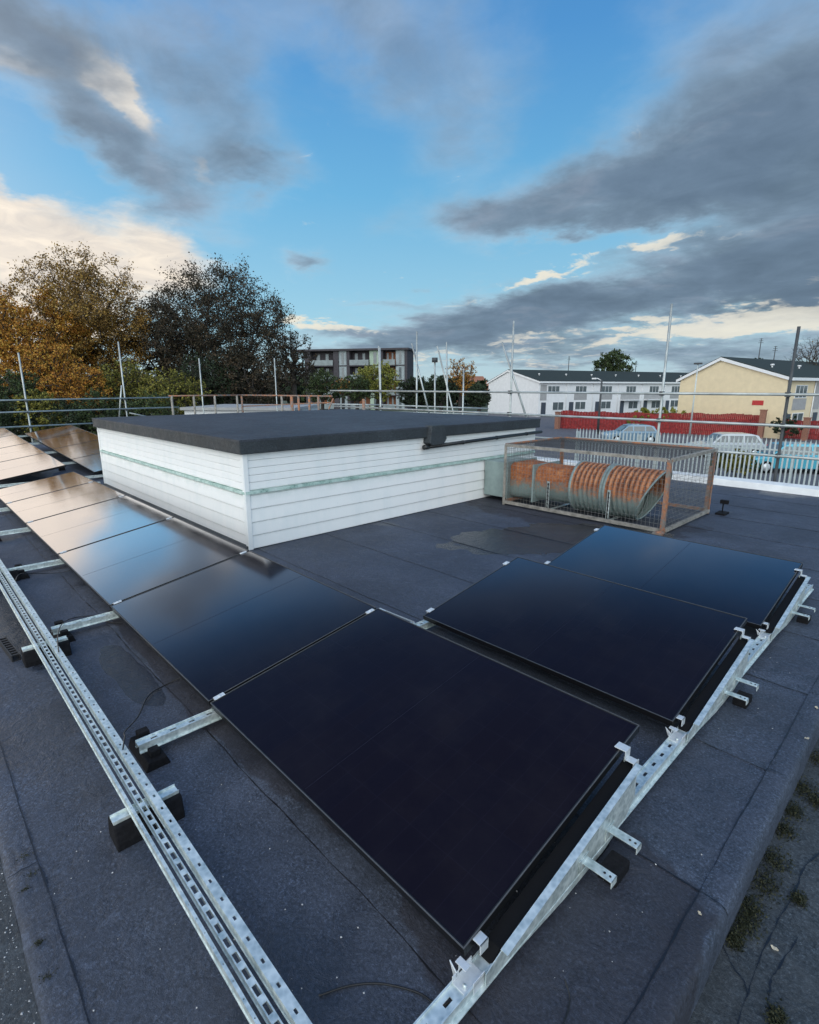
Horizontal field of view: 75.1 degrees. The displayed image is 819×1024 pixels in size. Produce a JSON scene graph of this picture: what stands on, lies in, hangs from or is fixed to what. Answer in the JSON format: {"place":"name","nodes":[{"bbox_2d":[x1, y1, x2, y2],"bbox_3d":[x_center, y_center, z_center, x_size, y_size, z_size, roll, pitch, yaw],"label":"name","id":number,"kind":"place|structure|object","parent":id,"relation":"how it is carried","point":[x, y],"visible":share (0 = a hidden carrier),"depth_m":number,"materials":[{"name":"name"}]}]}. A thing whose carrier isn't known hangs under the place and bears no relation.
{"place":"outdoors","nodes":[
{"label":"outdoors","id":0,"kind":"place"},
{"bbox_2d":[8,400,676,441],"bbox_3d":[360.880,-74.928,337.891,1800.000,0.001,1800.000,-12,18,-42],"label":"ground","id":1,"kind":"structure","parent":0,"point":[454,409],"depth_m":104.56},
{"bbox_2d":[0,395,40,441],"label":"bush","id":2,"kind":"object","parent":1,"relation":"on","point":[7,408],"visible":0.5,"depth_m":24.89,"materials":[{"name":"green plant"}]},
{"bbox_2d":[0,368,58,442],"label":"autumn tree","id":3,"kind":"object","parent":1,"relation":"on","point":[10,389],"visible":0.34,"depth_m":26.78,"materials":[{"name":"green plant"}]},
{"bbox_2d":[9,389,67,432],"bbox_3d":[-17.711,-3.756,25.737,2.494,4.345,2.393,-12,18,-42],"label":"bush","id":4,"kind":"object","parent":1,"relation":"on","point":[34,405],"visible":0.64,"depth_m":25.12,"materials":[{"name":"green plant"}]},
{"bbox_2d":[0,286,97,406],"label":"autumn tree","id":5,"kind":"object","parent":1,"relation":"on","point":[6,347],"visible":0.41,"depth_m":30.66,"materials":[{"name":"orange plant"}]},
{"bbox_2d":[10,342,89,421],"bbox_3d":[-19.621,-5.891,29.479,3.547,6.792,3.372,0,13,1],"label":"autumn tree","id":6,"kind":"object","parent":1,"relation":"on","point":[51,361],"visible":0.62,"depth_m":28.28,"materials":[{"name":"orange plant"}]},
{"bbox_2d":[36,396,92,431],"bbox_3d":[-16.576,-3.638,26.089,2.411,3.958,2.682,-12,18,-42],"label":"bush","id":7,"kind":"object","parent":1,"relation":"on","point":[66,406],"visible":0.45,"depth_m":25.42,"materials":[{"name":"green plant"}]},
{"bbox_2d":[35,360,121,428],"bbox_3d":[-17.485,-5.161,28.589,3.730,5.804,3.733,0,13,1],"label":"autumn tree","id":8,"kind":"object","parent":1,"relation":"on","point":[74,391],"visible":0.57,"depth_m":27.55,"materials":[{"name":"orange plant"}]},
{"bbox_2d":[0,241,159,412],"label":"autumn tree","id":9,"kind":"object","parent":1,"relation":"on","point":[102,320],"visible":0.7,"depth_m":32.68,"materials":[{"name":"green plant"}]},
{"bbox_2d":[69,387,123,434],"bbox_3d":[-15.451,-3.982,26.570,2.478,4.405,2.710,-12,18,-42],"label":"bush","id":10,"kind":"object","parent":1,"relation":"on","point":[89,416],"visible":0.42,"depth_m":25.92,"materials":[{"name":"green plant"}]},
{"bbox_2d":[97,391,147,416],"bbox_3d":[-14.213,-3.951,26.901,2.581,4.192,2.682,-12,18,-42],"label":"bush","id":11,"kind":"object","parent":1,"relation":"on","point":[112,414],"visible":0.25,"depth_m":26.24,"materials":[{"name":"green plant"}]},
{"bbox_2d":[85,356,163,416],"bbox_3d":[-16.004,-5.803,30.635,4.171,6.122,4.189,-5,14,-20],"label":"autumn tree","id":12,"kind":"object","parent":1,"relation":"on","point":[130,386],"visible":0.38,"depth_m":29.59,"materials":[{"name":"green plant"}]},
{"bbox_2d":[0,342,277,441],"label":"scaffold","id":13,"kind":"object","parent":1,"relation":"on","point":[26,400],"visible":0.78,"depth_m":17.81,"materials":[{"name":"metal"}]},
{"bbox_2d":[126,389,179,415],"bbox_3d":[-12.955,-4.083,27.196,2.680,4.317,2.743,-12,18,-42],"label":"bush","id":14,"kind":"object","parent":1,"relation":"on","point":[155,404],"visible":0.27,"depth_m":26.74,"materials":[{"name":"green plant"}]},
{"bbox_2d":[124,299,203,400],"bbox_3d":[-17.431,-9.981,38.852,5.711,10.474,5.882,-4,14,-17],"label":"autumn tree","id":15,"kind":"object","parent":1,"relation":"on","point":[147,367],"visible":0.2,"depth_m":37.01,"materials":[{"name":"green plant"}]},
{"bbox_2d":[136,367,211,414],"bbox_3d":[-13.149,-5.254,29.621,3.873,5.497,3.774,-12,18,-42],"label":"autumn tree","id":16,"kind":"object","parent":1,"relation":"on","point":[186,387],"visible":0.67,"depth_m":28.76,"materials":[{"name":"green plant"}]},
{"bbox_2d":[173,348,249,406],"bbox_3d":[-12.116,-6.537,32.519,4.732,6.684,4.868,-12,18,-42],"label":"autumn tree","id":17,"kind":"object","parent":1,"relation":"on","point":[210,385],"visible":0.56,"depth_m":31.45,"materials":[{"name":"green plant"}]},
{"bbox_2d":[130,252,302,401],"bbox_3d":[-12.529,-10.338,35.495,10.493,12.744,10.082,1,13,6],"label":"autumn tree","id":18,"kind":"object","parent":1,"relation":"on","point":[225,324],"visible":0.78,"depth_m":33.23,"materials":[{"name":"green plant"}]},
{"bbox_2d":[180,404,317,414],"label":"garage","id":19,"kind":"structure","parent":1,"relation":"on","point":[223,408],"depth_m":23.48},
{"bbox_2d":[206,349,294,403],"bbox_3d":[-9.662,-6.746,33.065,5.093,6.824,5.027,-12,18,-42],"label":"autumn tree","id":20,"kind":"object","parent":1,"relation":"on","point":[263,389],"visible":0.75,"depth_m":32.25,"materials":[{"name":"green plant"}]},
{"bbox_2d":[13,373,487,405],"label":"distant wood","id":21,"kind":"object","parent":1,"relation":"on","point":[300,389],"visible":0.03,"depth_m":118.57,"materials":[{"name":"green plant"}]},
{"bbox_2d":[272,329,318,403],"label":"autumn tree","id":22,"kind":"object","parent":1,"relation":"on","point":[299,369],"visible":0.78,"depth_m":36.34,"materials":[{"name":"green plant"}]},
{"bbox_2d":[300,368,342,409],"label":"round tree","id":23,"kind":"object","parent":1,"relation":"on","point":[319,388],"visible":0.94,"depth_m":67.31,"materials":[{"name":"green plant"}]},
{"bbox_2d":[340,374,374,409],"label":"round tree","id":24,"kind":"object","parent":1,"relation":"on","point":[355,385],"visible":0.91,"depth_m":61.88,"materials":[{"name":"green plant"}]},
{"bbox_2d":[353,361,399,410],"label":"round tree","id":25,"kind":"object","parent":1,"relation":"on","point":[369,372],"visible":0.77,"depth_m":63.19,"materials":[{"name":"green plant"}]},
{"bbox_2d":[0,442,818,1023],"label":"flat roof building","id":26,"kind":"structure","parent":1,"relation":"on","point":[274,848],"depth_m":2.09,"materials":[{"name":"fabric"}]},
{"bbox_2d":[0,507,9,511],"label":"mounting rail","id":27,"kind":"object","parent":26,"relation":"on","point":[4,509],"visible":0.06,"depth_m":7.28,"materials":[{"name":"metal"}]},
{"bbox_2d":[0,471,93,505],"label":"solar panel","id":28,"kind":"object","parent":27,"relation":"on","point":[38,487],"visible":0.84,"depth_m":8.06,"materials":[{"name":"black"}]},
{"bbox_2d":[0,567,19,583],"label":"support foot","id":29,"kind":"object","parent":26,"relation":"on","point":[13,572],"visible":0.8,"depth_m":4.76},
{"bbox_2d":[0,636,20,661],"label":"plastic strip","id":30,"kind":"object","parent":26,"relation":"on","point":[10,650],"visible":1,"depth_m":3.47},
{"bbox_2d":[0,527,30,540],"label":"mounting rail","id":31,"kind":"object","parent":26,"relation":"on","point":[15,531],"visible":0.16,"depth_m":6.17,"materials":[{"name":"metal"}]},
{"bbox_2d":[5,481,124,524],"bbox_3d":[-4.616,-0.152,7.131,1.134,0.033,1.462,-24,25,-39],"label":"solar panel","id":32,"kind":"object","parent":31,"relation":"on","point":[27,510],"visible":0.8,"depth_m":7.06,"materials":[{"name":"black"}]},
{"bbox_2d":[16,851,57,983],"bbox_3d":[-1.248,1.319,1.770,0.084,0.018,0.575,-10,17,-37],"label":"moss","id":33,"kind":"object","parent":26,"relation":"on","point":[39,940],"visible":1,"depth_m":1.84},
{"bbox_2d":[14,559,63,579],"bbox_3d":[-3.024,0.422,5.436,1.674,0.091,0.260,-12,18,-42],"label":"mounting rail","id":34,"kind":"object","parent":26,"relation":"on","point":[24,568],"visible":0.28,"depth_m":4.96,"materials":[{"name":"metal"}]},
{"bbox_2d":[25,495,173,556],"bbox_3d":[-3.534,0.106,6.032,1.134,0.033,1.630,-24,25,-39],"label":"solar panel","id":35,"kind":"object","parent":34,"relation":"on","point":[72,529],"visible":0.84,"depth_m":5.93,"materials":[{"name":"black"}]},
{"bbox_2d":[21,636,71,667],"bbox_3d":[-2.325,0.887,3.412,0.250,0.112,0.116,-12,18,-42],"label":"support foot","id":36,"kind":"object","parent":26,"relation":"on","point":[30,656],"visible":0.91,"depth_m":3.35},
{"bbox_2d":[0,474,102,487],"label":"mounting rail","id":37,"kind":"object","parent":26,"relation":"on","point":[13,484],"visible":0.17,"depth_m":9.17,"materials":[{"name":"metal"}]},
{"bbox_2d":[59,462,76,470],"bbox_3d":[-7.274,-0.944,11.095,2.850,0.163,0.108,-12,18,-42],"label":"mounting rail","id":38,"kind":"object","parent":26,"relation":"on","point":[62,468],"visible":0.18,"depth_m":11.12,"materials":[{"name":"metal"}]},
{"bbox_2d":[0,453,65,481],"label":"solar panel","id":39,"kind":"object","parent":38,"relation":"on","point":[25,466],"visible":1,"depth_m":9.81,"materials":[{"name":"black"}]},
{"bbox_2d":[72,453,102,473],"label":"solar panel","id":40,"kind":"object","parent":38,"relation":"on","point":[92,463],"visible":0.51,"depth_m":10.78,"materials":[{"name":"black"}]},
{"bbox_2d":[50,611,118,641],"bbox_3d":[-1.852,0.704,4.238,1.685,0.091,0.260,-12,18,-42],"label":"mounting rail","id":41,"kind":"object","parent":26,"relation":"on","point":[66,629],"visible":0.37,"depth_m":3.75,"materials":[{"name":"metal"}]},
{"bbox_2d":[57,517,248,608],"bbox_3d":[-2.375,0.383,4.856,1.134,0.033,1.682,-24,25,-39],"label":"solar panel","id":42,"kind":"object","parent":41,"relation":"on","point":[109,572],"visible":0.86,"depth_m":4.73,"materials":[{"name":"black"}]},
{"bbox_2d":[108,784,184,851],"bbox_3d":[-1.038,1.194,2.105,0.250,0.112,0.116,-12,18,-42],"label":"support foot","id":43,"kind":"object","parent":26,"relation":"on","point":[124,833],"visible":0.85,"depth_m":2.04},
{"bbox_2d":[0,583,260,1023],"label":"loose rail","id":44,"kind":"object","parent":43,"relation":"on","point":[237,992],"visible":1,"depth_m":1.82,"materials":[{"name":"metal"}]},
{"bbox_2d":[0,572,282,1023],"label":"loose rail","id":45,"kind":"object","parent":43,"relation":"on","point":[273,1017],"visible":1,"depth_m":1.83,"materials":[{"name":"metal"}]},
{"bbox_2d":[0,559,311,1023],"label":"loose rail","id":46,"kind":"object","parent":43,"relation":"on","point":[285,1000],"visible":1,"depth_m":1.82,"materials":[{"name":"metal"}]},
{"bbox_2d":[122,678,179,749],"bbox_3d":[-1.324,0.995,2.804,0.376,0.170,0.890,3,14,14],"label":"cable","id":47,"kind":"object","parent":26,"relation":"on","point":[141,710],"visible":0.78,"depth_m":2.84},
{"bbox_2d":[168,394,364,414],"bbox_3d":[-4.439,-3.384,18.716,8.110,1.428,2.676,6,15,25],"label":"rusty railing","id":48,"kind":"object","parent":26,"relation":"on","point":[318,403],"visible":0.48,"depth_m":19.22,"materials":[{"name":"metal"}]},
{"bbox_2d":[128,620,434,772],"bbox_3d":[0.430,0.742,4.075,4.724,0.091,0.260,-12,18,-42],"label":"mounting rail","id":49,"kind":"object","parent":26,"relation":"on","point":[150,755],"visible":0.28,"depth_m":2.55,"materials":[{"name":"metal"}]},
{"bbox_2d":[110,551,375,705],"bbox_3d":[-1.199,0.663,3.662,1.134,0.033,1.682,-24,25,-39],"label":"solar panel","id":50,"kind":"object","parent":49,"relation":"on","point":[207,634],"visible":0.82,"depth_m":3.49,"materials":[{"name":"black"}]},
{"bbox_2d":[92,409,541,550],"bbox_3d":[-1.596,-1.023,9.172,5.520,1.200,5.467,-12,18,-42],"label":"plant room","id":51,"kind":"object","parent":26,"relation":"on","point":[249,481],"visible":0.99,"depth_m":6.80,"materials":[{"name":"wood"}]},
{"bbox_2d":[319,982,449,1006],"bbox_3d":[-0.070,1.365,1.522,0.375,0.039,0.057,1,13,6],"label":"cable","id":52,"kind":"object","parent":26,"relation":"on","point":[385,984],"visible":0.87,"depth_m":1.54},
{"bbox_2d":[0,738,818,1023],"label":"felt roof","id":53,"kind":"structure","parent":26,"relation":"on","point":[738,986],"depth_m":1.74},
{"bbox_2d":[724,749,818,1023],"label":"moss","id":54,"kind":"object","parent":53,"relation":"on","point":[797,896],"visible":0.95,"depth_m":1.96,"materials":[{"name":"plant"}]},
{"bbox_2d":[484,456,672,519],"bbox_3d":[2.313,-0.397,7.579,0.802,0.707,2.601,-12,18,-42],"label":"ventilation duct","id":55,"kind":"object","parent":26,"relation":"on","point":[493,479],"visible":0.85,"depth_m":7.18,"materials":[{"name":"metal"}]},
{"bbox_2d":[502,437,717,533],"bbox_3d":[2.751,-0.484,7.521,1.620,0.903,2.360,-12,18,-42],"label":"wire cage","id":56,"kind":"object","parent":26,"relation":"on","point":[562,450],"visible":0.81,"depth_m":7.07,"materials":[{"name":"metal"}]},
{"bbox_2d":[413,584,813,1023],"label":"mounting rail","id":57,"kind":"object","parent":26,"relation":"on","point":[458,1007],"visible":0.33,"depth_m":2.01,"materials":[{"name":"metal"}]},
{"bbox_2d":[210,608,639,956],"bbox_3d":[-0.022,0.944,2.467,1.134,0.033,1.682,-24,25,-39],"label":"solar panel","id":58,"kind":"object","parent":57,"relation":"on","point":[444,787],"visible":1,"depth_m":2.21,"materials":[{"name":"black"}]},
{"bbox_2d":[450,930,488,996],"bbox_3d":[0.175,1.288,1.517,0.131,0.095,0.075,-12,18,-42],"label":"bracket","id":59,"kind":"object","parent":57,"relation":"attached to","point":[467,974],"visible":1,"depth_m":1.50,"materials":[{"name":"metal"}]},
{"bbox_2d":[479,759,642,985],"bbox_3d":[0.578,1.189,1.790,0.960,0.266,0.168,-12,18,-42],"label":"side plate","id":60,"kind":"object","parent":57,"relation":"attached to","point":[594,827],"visible":0.99,"depth_m":1.81,"materials":[{"name":"metal"}]},
{"bbox_2d":[423,557,746,725],"bbox_3d":[1.082,0.702,3.498,1.134,0.033,1.682,-24,25,-39],"label":"solar panel","id":61,"kind":"object","parent":57,"relation":"on","point":[657,657],"visible":1,"depth_m":3.31,"materials":[{"name":"black"}]},
{"bbox_2d":[614,742,638,766],"bbox_3d":[0.864,1.045,2.140,0.050,0.222,0.082,-12,18,-42],"label":"clamp","id":62,"kind":"object","parent":57,"relation":"on","point":[626,750],"visible":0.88,"depth_m":2.11,"materials":[{"name":"metal"}]},
{"bbox_2d":[547,525,802,628],"bbox_3d":[2.179,0.461,4.522,1.134,0.033,1.682,-24,25,-39],"label":"solar panel","id":63,"kind":"object","parent":57,"relation":"on","point":[752,588],"visible":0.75,"depth_m":4.40,"materials":[{"name":"black"}]},
{"bbox_2d":[665,715,685,745],"bbox_3d":[1.279,1.046,2.548,0.131,0.095,0.075,-12,18,-42],"label":"bracket","id":64,"kind":"object","parent":57,"relation":"attached to","point":[674,735],"visible":1,"depth_m":2.53,"materials":[{"name":"metal"}]},
{"bbox_2d":[678,638,758,741],"bbox_3d":[1.682,0.947,2.821,0.960,0.266,0.168,-12,18,-42],"label":"side plate","id":65,"kind":"object","parent":57,"relation":"attached to","point":[724,679],"visible":1,"depth_m":2.86,"materials":[{"name":"metal"}]},
{"bbox_2d":[756,622,770,640],"bbox_3d":[2.376,0.805,3.572,0.131,0.095,0.075,-12,18,-42],"label":"bracket","id":66,"kind":"object","parent":57,"relation":"attached to","point":[761,634],"visible":1,"depth_m":3.56,"materials":[{"name":"metal"}]},
{"bbox_2d":[715,499,728,515],"bbox_3d":[4.279,-0.065,7.274,0.200,0.200,0.120,-12,18,-42],"label":"vent stub","id":67,"kind":"object","parent":26,"relation":"on","point":[722,512],"visible":1,"depth_m":7.25,"materials":[{"name":"metal"}]},
{"bbox_2d":[764,576,815,639],"bbox_3d":[2.779,0.706,3.845,0.960,0.266,0.168,-12,18,-42],"label":"side plate","id":68,"kind":"object","parent":26,"relation":"on","point":[790,604],"visible":1,"depth_m":3.90,"materials":[{"name":"metal"}]},
{"bbox_3d":[-8.451,-1.262,12.280,2.850,0.240,0.108,-12,18,-42],"label":"mounting rail","id":69,"kind":"object","parent":26,"relation":"on","visible":0},
{"bbox_2d":[0,443,44,461],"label":"solar panel","id":70,"kind":"object","parent":69,"relation":"on","point":[17,451],"visible":0.81,"depth_m":11.12,"materials":[{"name":"black"}]},
{"bbox_2d":[53,440,99,460],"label":"solar panel","id":71,"kind":"object","parent":69,"relation":"on","point":[70,452],"visible":0.5,"depth_m":12.02,"materials":[{"name":"black"}]},
{"bbox_3d":[-9.627,-1.580,13.466,2.850,0.318,0.108,-12,18,-42],"label":"mounting rail","id":72,"kind":"object","parent":26,"relation":"on","visible":0},
{"bbox_2d":[0,435,28,447],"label":"solar panel","id":73,"kind":"object","parent":72,"relation":"on","point":[10,440],"visible":0.91,"depth_m":12.34,"materials":[{"name":"black"}]},
{"bbox_2d":[38,431,97,449],"bbox_3d":[-8.449,-1.798,13.299,1.134,0.033,1.682,-23,28,-39],"label":"solar panel","id":74,"kind":"object","parent":72,"relation":"on","point":[67,440],"visible":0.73,"depth_m":13.25,"materials":[{"name":"black"}]},
{"bbox_3d":[-10.804,-1.898,14.652,2.850,0.395,0.108,-12,18,-42],"label":"mounting rail","id":75,"kind":"object","parent":26,"relation":"on","visible":0},
{"bbox_2d":[25,425,84,440],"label":"solar panel","id":76,"kind":"object","parent":75,"relation":"on","point":[52,432],"visible":0.94,"depth_m":14.43,"materials":[{"name":"black"}]},
{"bbox_2d":[396,375,427,411],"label":"round tree","id":77,"kind":"object","parent":1,"relation":"on","point":[410,385],"visible":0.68,"depth_m":63.54,"materials":[{"name":"green plant"}]},
{"bbox_2d":[424,374,459,412],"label":"round tree","id":78,"kind":"object","parent":1,"relation":"on","point":[440,396],"visible":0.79,"depth_m":59.66,"materials":[{"name":"green plant"}]},
{"bbox_2d":[445,358,476,410],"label":"autumn tree","id":79,"kind":"object","parent":1,"relation":"on","point":[467,376],"visible":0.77,"depth_m":65.45,"materials":[{"name":"orange plant"}]},
{"bbox_2d":[465,384,491,413],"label":"round tree","id":80,"kind":"object","parent":1,"relation":"on","point":[479,400],"visible":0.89,"depth_m":58.22,"materials":[{"name":"green plant"}]},
{"bbox_2d":[592,348,636,371],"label":"street tree","id":81,"kind":"object","parent":1,"relation":"on","point":[613,360],"visible":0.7,"depth_m":98.83,"materials":[{"name":"green plant"}]},
{"bbox_2d":[610,371,667,412],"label":"terraced house","id":82,"kind":"structure","parent":1,"relation":"on","point":[651,403],"depth_m":89.31,"materials":[{"name":"tile"}]},
{"bbox_2d":[634,372,679,412],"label":"terraced house","id":83,"kind":"structure","parent":1,"relation":"on","point":[672,385],"depth_m":91.51,"materials":[{"name":"tile"}]},
{"bbox_2d":[783,335,818,365],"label":"bare tree","id":84,"kind":"object","parent":1,"relation":"on","point":[808,358],"visible":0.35,"depth_m":57.52,"materials":[{"name":"brown plant"}]},
{"bbox_2d":[297,348,414,409],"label":"apartment block","id":85,"kind":"structure","parent":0,"point":[338,363],"depth_m":102.33,"materials":[{"name":"brick"}]},
{"bbox_2d":[0,0,818,381],"label":"sky","id":86,"kind":"structure","parent":0,"point":[572,173],"materials":[{"name":"blue"}]},
{"bbox_2d":[481,414,818,485],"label":"road","id":87,"kind":"structure","parent":0,"point":[546,427],"depth_m":36.40,"materials":[{"name":"asphalt"}]},
{"bbox_2d":[327,342,488,414],"bbox_3d":[-0.058,-2.436,16.874,5.064,5.638,0.180,0,13,-1],"label":"scaffold","id":88,"kind":"object","parent":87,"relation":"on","point":[434,360],"visible":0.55,"depth_m":16.63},
{"bbox_2d":[487,369,569,416],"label":"terraced house","id":89,"kind":"structure","parent":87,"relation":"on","point":[537,403],"depth_m":80.75,"materials":[{"name":"paint"}]},
{"bbox_2d":[538,370,595,412],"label":"terraced house","id":90,"kind":"structure","parent":87,"relation":"on","point":[580,402],"depth_m":82.11,"materials":[{"name":"paint"}]},
{"bbox_2d":[330,304,818,481],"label":"scaffold","id":91,"kind":"object","parent":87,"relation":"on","point":[788,394],"visible":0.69,"depth_m":10.49,"materials":[{"name":"metal"}]},
{"bbox_2d":[562,370,620,412],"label":"terraced house","id":92,"kind":"structure","parent":87,"relation":"on","point":[609,402],"depth_m":84.64,"materials":[{"name":"paint"}]},
{"bbox_2d":[592,378,602,433],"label":"street lamp","id":93,"kind":"object","parent":87,"relation":"on","point":[599,411],"visible":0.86,"depth_m":49.02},
{"bbox_2d":[588,371,644,412],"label":"terraced house","id":94,"kind":"structure","parent":87,"relation":"on","point":[629,403],"depth_m":86.96,"materials":[{"name":"paint"}]},
{"bbox_2d":[601,424,659,441],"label":"parked car","id":95,"kind":"object","parent":87,"relation":"on","point":[637,428],"visible":0.45,"depth_m":41.12,"materials":[{"name":"silver metal"}]},
{"bbox_2d":[627,407,654,424],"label":"shrub","id":96,"kind":"object","parent":87,"relation":"on","point":[644,410],"visible":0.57,"depth_m":51.74,"materials":[{"name":"green plant"}]},
{"bbox_2d":[654,407,685,424],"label":"shrub","id":97,"kind":"object","parent":87,"relation":"on","point":[665,411],"visible":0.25,"depth_m":51.23,"materials":[{"name":"green plant"}]},
{"bbox_2d":[554,409,818,440],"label":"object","id":98,"kind":"object","parent":87,"relation":"on","point":[669,427],"visible":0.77,"depth_m":49.23,"materials":[{"name":"brick"}]},
{"bbox_2d":[688,363,702,435],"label":"street lamp","id":99,"kind":"object","parent":87,"relation":"on","point":[693,399],"visible":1,"depth_m":46.96,"materials":[{"name":"metal"}]},
{"bbox_2d":[574,428,818,485],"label":"palisade fence","id":100,"kind":"object","parent":87,"relation":"on","point":[639,439],"visible":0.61,"depth_m":20.90,"materials":[{"name":"metal"}]},
{"bbox_2d":[685,432,764,457],"bbox_3d":[19.869,-4.236,33.554,4.315,1.499,1.765,1,13,6],"label":"parked car","id":101,"kind":"object","parent":87,"relation":"on","point":[739,435],"visible":0.3,"depth_m":32.75,"materials":[{"name":"grey paint"}]},
{"bbox_2d":[716,446,756,477],"bbox_3d":[14.955,-2.152,24.488,1.481,1.797,1.535,1,13,5],"label":"shrub","id":102,"kind":"object","parent":87,"relation":"on","point":[733,462],"visible":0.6,"depth_m":24.31,"materials":[{"name":"green plant"}]},
{"bbox_2d":[738,441,818,473],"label":"parked car","id":103,"kind":"object","parent":87,"relation":"on","point":[790,454],"visible":0.28,"depth_m":26.90,"materials":[{"name":"teal paint"}]},
{"bbox_2d":[769,413,802,439],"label":"shrub","id":104,"kind":"object","parent":87,"relation":"on","point":[795,431],"visible":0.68,"depth_m":43.65,"materials":[{"name":"green plant"}]},
{"bbox_2d":[676,356,818,438],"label":"terraced house","id":105,"kind":"structure","parent":0,"point":[721,374],"depth_m":47.23,"materials":[{"name":"paint"}]},
{"bbox_2d":[794,385,807,397],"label":"window","id":106,"kind":"structure","parent":105,"relation":"in","point":[799,388],"depth_m":45.88,"materials":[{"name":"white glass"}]},
{"bbox_2d":[752,358,818,433],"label":"terraced house","id":107,"kind":"structure","parent":0,"point":[815,407],"depth_m":49.11,"materials":[{"name":"tile"}]},
{"bbox_2d":[780,360,818,370],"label":"terraced house","id":108,"kind":"structure","parent":0,"point":[808,365],"depth_m":54.50,"materials":[{"name":"tile"}]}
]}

